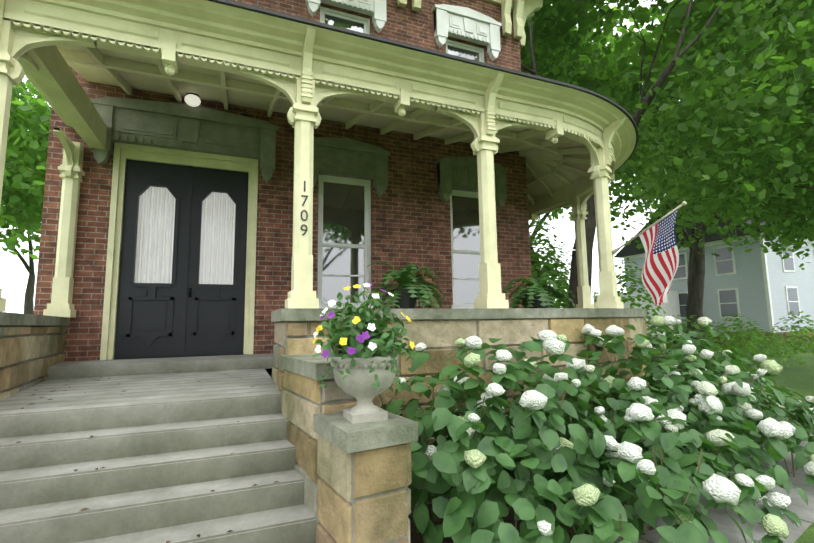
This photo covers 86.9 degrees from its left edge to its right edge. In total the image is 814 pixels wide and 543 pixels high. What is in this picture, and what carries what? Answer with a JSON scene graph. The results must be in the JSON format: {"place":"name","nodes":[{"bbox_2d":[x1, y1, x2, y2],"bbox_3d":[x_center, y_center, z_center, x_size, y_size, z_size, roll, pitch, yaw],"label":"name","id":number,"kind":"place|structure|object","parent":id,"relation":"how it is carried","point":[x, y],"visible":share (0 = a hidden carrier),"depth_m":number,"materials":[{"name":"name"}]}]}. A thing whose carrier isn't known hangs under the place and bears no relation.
{"place":"outdoors","nodes":[
{"label":"outdoors","id":0,"kind":"place"},
{"bbox_2d":[0,353,316,542],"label":"porch steps","id":1,"kind":"structure","parent":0,"point":[170,435],"depth_m":2.84,"materials":[{"name":"grey concrete"}]},
{"bbox_2d":[265,368,271,377],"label":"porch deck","id":2,"kind":"structure","parent":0,"point":[268,371],"depth_m":5.25,"materials":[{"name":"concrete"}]},
{"bbox_2d":[56,45,590,204],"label":"porch ceiling","id":3,"kind":"structure","parent":0,"point":[551,166],"depth_m":6.10,"materials":[{"name":"beige wood"}]},
{"bbox_2d":[184,93,200,106],"bbox_3d":[-3.035,-2.436,6.090,0.210,0.181,0.210,2,-7,-22],"label":"ceiling light","id":4,"kind":"object","parent":3,"relation":"attached to","point":[192,99],"visible":0.98,"depth_m":6.03,"materials":[{"name":"white glass"}]},
{"bbox_2d":[0,308,648,542],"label":"stone wall","id":5,"kind":"structure","parent":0,"point":[357,477],"depth_m":3.46,"materials":[{"name":"beige stone"}]},
{"bbox_2d":[331,353,398,423],"bbox_3d":[-0.249,0.679,2.541,0.400,0.365,0.404,2,-7,-22],"label":"garden urn","id":6,"kind":"object","parent":5,"relation":"on","point":[358,381],"visible":0.75,"depth_m":2.42,"materials":[{"name":"stone"}]},
{"bbox_2d":[312,282,417,389],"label":"urn flowers","id":7,"kind":"object","parent":6,"relation":"in","point":[372,339],"visible":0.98,"depth_m":2.46,"materials":[{"name":"green plant"}]},
{"bbox_2d":[367,262,448,308],"bbox_3d":[0.011,0.205,4.391,0.829,0.610,0.770,2,-7,-22],"label":"fern pot","id":8,"kind":"object","parent":5,"relation":"on","point":[407,294],"visible":0.92,"depth_m":4.26,"materials":[{"name":"green plant"}]},
{"bbox_2d":[504,271,575,307],"bbox_3d":[1.494,0.260,4.968,0.876,0.559,0.734,2,-7,-22],"label":"fern pot","id":9,"kind":"object","parent":5,"relation":"on","point":[536,294],"visible":0.96,"depth_m":4.89,"materials":[{"name":"green plant"}]},
{"bbox_2d":[0,0,693,313],"label":"sky","id":10,"kind":"structure","parent":0,"point":[14,276],"materials":[{"name":"white"}]},
{"bbox_2d":[587,343,813,542],"bbox_3d":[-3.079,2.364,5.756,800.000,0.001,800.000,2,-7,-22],"label":"lawn","id":11,"kind":"structure","parent":0,"point":[799,378],"depth_m":11.49,"materials":[{"name":"green plant"}]},
{"bbox_2d":[0,83,50,313],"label":"tree","id":12,"kind":"object","parent":11,"relation":"on","point":[29,299],"visible":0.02,"depth_m":26.39,"materials":[{"name":"green plant"}]},
{"bbox_2d":[0,77,51,249],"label":"tree","id":13,"kind":"object","parent":11,"relation":"on","point":[28,150],"visible":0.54,"depth_m":18.17,"materials":[{"name":"green plant"}]},
{"bbox_2d":[34,0,531,361],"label":"brick house walls","id":14,"kind":"structure","parent":11,"relation":"on","point":[410,218],"depth_m":7.08,"materials":[{"name":"brown brick"}]},
{"bbox_2d":[100,142,257,359],"bbox_3d":[-3.139,-0.276,6.118,1.860,2.930,0.155,2,-7,-22],"label":"door frame","id":15,"kind":"object","parent":14,"relation":"attached to","point":[123,152],"visible":0.98,"depth_m":6.05,"materials":[{"name":"beige wood"}]},
{"bbox_2d":[114,159,247,358],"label":"door leaves","id":16,"kind":"object","parent":15,"relation":"in","point":[172,319],"visible":0.96,"depth_m":6.09,"materials":[{"name":"black wood"}]},
{"bbox_2d":[134,186,235,284],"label":"door curtains","id":17,"kind":"object","parent":16,"relation":"attached to","point":[155,239],"depth_m":6.17,"materials":[{"name":"white fabric"}]},
{"bbox_2d":[188,288,191,296],"bbox_3d":[-3.057,0.295,6.056,0.056,0.130,0.088,2,-7,-22],"label":"door handle","id":18,"kind":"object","parent":16,"relation":"attached to","point":[190,292],"depth_m":6.08,"materials":[{"name":"metal"}]},
{"bbox_2d":[113,174,248,359],"bbox_3d":[-1.365,-1.533,7.427,6.150,6.060,0.001,2,-7,-22],"label":"house interior backing","id":19,"kind":"object","parent":14,"relation":"attached to","point":[201,355],"depth_m":6.42,"materials":[{"name":"black"}]},
{"bbox_2d":[90,97,278,182],"bbox_3d":[-3.115,-1.895,6.191,2.420,1.020,0.150,2,-7,-22],"label":"door lintel","id":20,"kind":"structure","parent":14,"relation":"attached to","point":[179,126],"depth_m":6.14,"materials":[{"name":"green wood"}]},
{"bbox_2d":[320,6,369,33],"bbox_3d":[-1.064,-3.700,7.404,0.960,1.670,0.195,2,-7,-22],"label":"window","id":21,"kind":"structure","parent":14,"relation":"attached to","point":[344,20],"depth_m":7.53,"materials":[{"name":"clear glass"}]},
{"bbox_2d":[317,175,374,308],"bbox_3d":[-1.016,-0.483,7.022,0.960,2.190,0.195,2,-7,-22],"label":"window","id":22,"kind":"structure","parent":14,"relation":"attached to","point":[344,232],"depth_m":7.09,"materials":[{"name":"clear glass"}]},
{"bbox_2d":[306,0,386,32],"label":"hood window","id":23,"kind":"structure","parent":14,"relation":"attached to","point":[375,10],"depth_m":7.47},
{"bbox_2d":[313,137,389,196],"bbox_3d":[-0.981,-1.736,7.038,1.460,0.900,0.150,2,-7,-22],"label":"window lintel","id":24,"kind":"structure","parent":14,"relation":"attached to","point":[346,157],"depth_m":7.03,"materials":[{"name":"green wood"}]},
{"bbox_2d":[446,39,483,62],"bbox_3d":[1.134,-3.629,8.288,0.960,1.670,0.195,2,-7,-22],"label":"window","id":25,"kind":"structure","parent":14,"relation":"attached to","point":[463,50],"depth_m":8.43,"materials":[{"name":"clear glass"}]},
{"bbox_2d":[450,190,480,308],"bbox_3d":[1.182,-0.411,7.906,0.960,2.190,0.195,2,-7,-22],"label":"window","id":26,"kind":"structure","parent":14,"relation":"attached to","point":[465,236],"depth_m":7.94,"materials":[{"name":"clear glass"}]},
{"bbox_2d":[432,4,501,61],"bbox_3d":[1.172,-4.623,8.273,1.460,0.900,0.150,2,-7,-22],"label":"hood window","id":27,"kind":"structure","parent":14,"relation":"attached to","point":[466,24],"depth_m":8.22,"materials":[{"name":"white wood"}]},
{"bbox_2d":[397,0,542,49],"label":"eave brackets","id":28,"kind":"object","parent":14,"relation":"attached to","point":[524,11],"visible":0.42,"depth_m":8.65,"materials":[{"name":"beige wood"}]},
{"bbox_2d":[435,157,507,208],"bbox_3d":[1.217,-1.664,7.922,1.460,0.900,0.150,2,-7,-22],"label":"window lintel","id":29,"kind":"structure","parent":14,"relation":"attached to","point":[458,172],"depth_m":7.81,"materials":[{"name":"green wood"}]},
{"bbox_2d":[0,0,635,317],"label":"porch columns","id":30,"kind":"structure","parent":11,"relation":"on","point":[306,69],"depth_m":4.31,"materials":[{"name":"beige wood"}]},
{"bbox_2d":[300,181,307,234],"bbox_3d":[-0.944,-0.584,3.960,0.069,0.518,0.008,2,-7,-22],"label":"house number","id":31,"kind":"object","parent":30,"relation":"attached to","point":[306,229],"visible":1,"depth_m":3.95,"materials":[{"name":"grey metal"}]},
{"bbox_2d":[207,0,637,170],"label":"porch roof","id":32,"kind":"structure","parent":30,"relation":"on","point":[373,38],"depth_m":4.24,"materials":[{"name":"black metal"}]},
{"bbox_2d":[612,201,686,254],"bbox_3d":[2.865,-0.489,5.181,0.057,0.421,1.166,1,-7,-15],"label":"flag pole","id":33,"kind":"object","parent":30,"relation":"attached to","point":[617,249],"visible":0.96,"depth_m":5.10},
{"bbox_2d":[639,209,678,305],"bbox_3d":[2.915,-0.142,4.949,0.251,1.074,0.566,-1,-7,2],"label":"flag","id":34,"kind":"object","parent":33,"relation":"attached to","point":[661,263],"visible":1,"depth_m":4.96,"materials":[{"name":"multicoloured fabric"}]},
{"bbox_2d":[520,0,685,281],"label":"tree","id":35,"kind":"object","parent":11,"relation":"on","point":[561,72],"visible":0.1,"depth_m":20.03,"materials":[{"name":"green plant"}]},
{"bbox_2d":[408,401,809,542],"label":"mulch bed","id":36,"kind":"object","parent":11,"relation":"on","point":[415,537],"depth_m":3.48,"materials":[{"name":"brown soil"}]},
{"bbox_2d":[380,315,813,542],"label":"hydrangea","id":37,"kind":"object","parent":36,"relation":"on","point":[685,462],"depth_m":3.00,"materials":[{"name":"green plant"}]},
{"bbox_2d":[529,57,692,231],"bbox_3d":[8.742,-4.519,31.627,23.276,19.917,18.486,-5,-8,32],"label":"tree","id":38,"kind":"object","parent":11,"relation":"on","point":[589,84],"depth_m":22.21,"materials":[{"name":"green plant"}]},
{"bbox_2d":[520,0,812,307],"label":"tree","id":39,"kind":"object","parent":11,"relation":"on","point":[557,11],"visible":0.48,"depth_m":14.51,"materials":[{"name":"green plant"}]},
{"bbox_2d":[529,218,813,370],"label":"hedge shrubs","id":40,"kind":"object","parent":11,"relation":"on","point":[542,266],"visible":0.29,"depth_m":16.01,"materials":[{"name":"green plant"}]},
{"bbox_2d":[554,2,811,346],"bbox_3d":[12.166,-4.592,21.596,12.897,17.673,16.894,1,-7,-14],"label":"tree","id":41,"kind":"object","parent":11,"relation":"on","point":[607,90],"visible":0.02,"depth_m":17.14,"materials":[{"name":"green plant"}]},
{"bbox_2d":[560,100,813,220],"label":"tree","id":42,"kind":"object","parent":11,"relation":"on","point":[612,189],"depth_m":28.98,"materials":[{"name":"green plant"}]},
{"bbox_2d":[593,198,813,346],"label":"neighbour house","id":43,"kind":"structure","parent":11,"relation":"on","point":[769,289],"depth_m":24.57,"materials":[{"name":"wood"}]},
{"bbox_2d":[598,0,813,349],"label":"tree","id":44,"kind":"object","parent":11,"relation":"on","point":[694,305],"visible":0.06,"depth_m":15.67,"materials":[{"name":"green plant"}]},
{"bbox_2d":[610,0,813,256],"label":"tree","id":45,"kind":"object","parent":11,"relation":"on","point":[731,122],"visible":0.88,"depth_m":9.79,"materials":[{"name":"green plant"}]},
{"bbox_2d":[696,52,813,269],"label":"tree","id":46,"kind":"object","parent":11,"relation":"on","point":[775,208],"visible":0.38,"depth_m":12.31,"materials":[{"name":"green plant"}]},
{"bbox_2d":[590,423,813,542],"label":"walk path","id":47,"kind":"structure","parent":0,"point":[728,529],"depth_m":3.52,"materials":[{"name":"concrete"}]},
{"bbox_2d":[16,377,810,542],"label":"fallen leaves","id":48,"kind":"object","parent":47,"relation":"on","point":[649,529],"visible":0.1,"depth_m":3.19,"materials":[{"name":"brown plant"}]},
{"bbox_2d":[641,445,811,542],"bbox_3d":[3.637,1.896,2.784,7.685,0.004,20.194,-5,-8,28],"label":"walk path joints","id":49,"kind":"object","parent":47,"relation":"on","point":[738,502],"visible":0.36,"depth_m":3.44,"materials":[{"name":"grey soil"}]}
]}

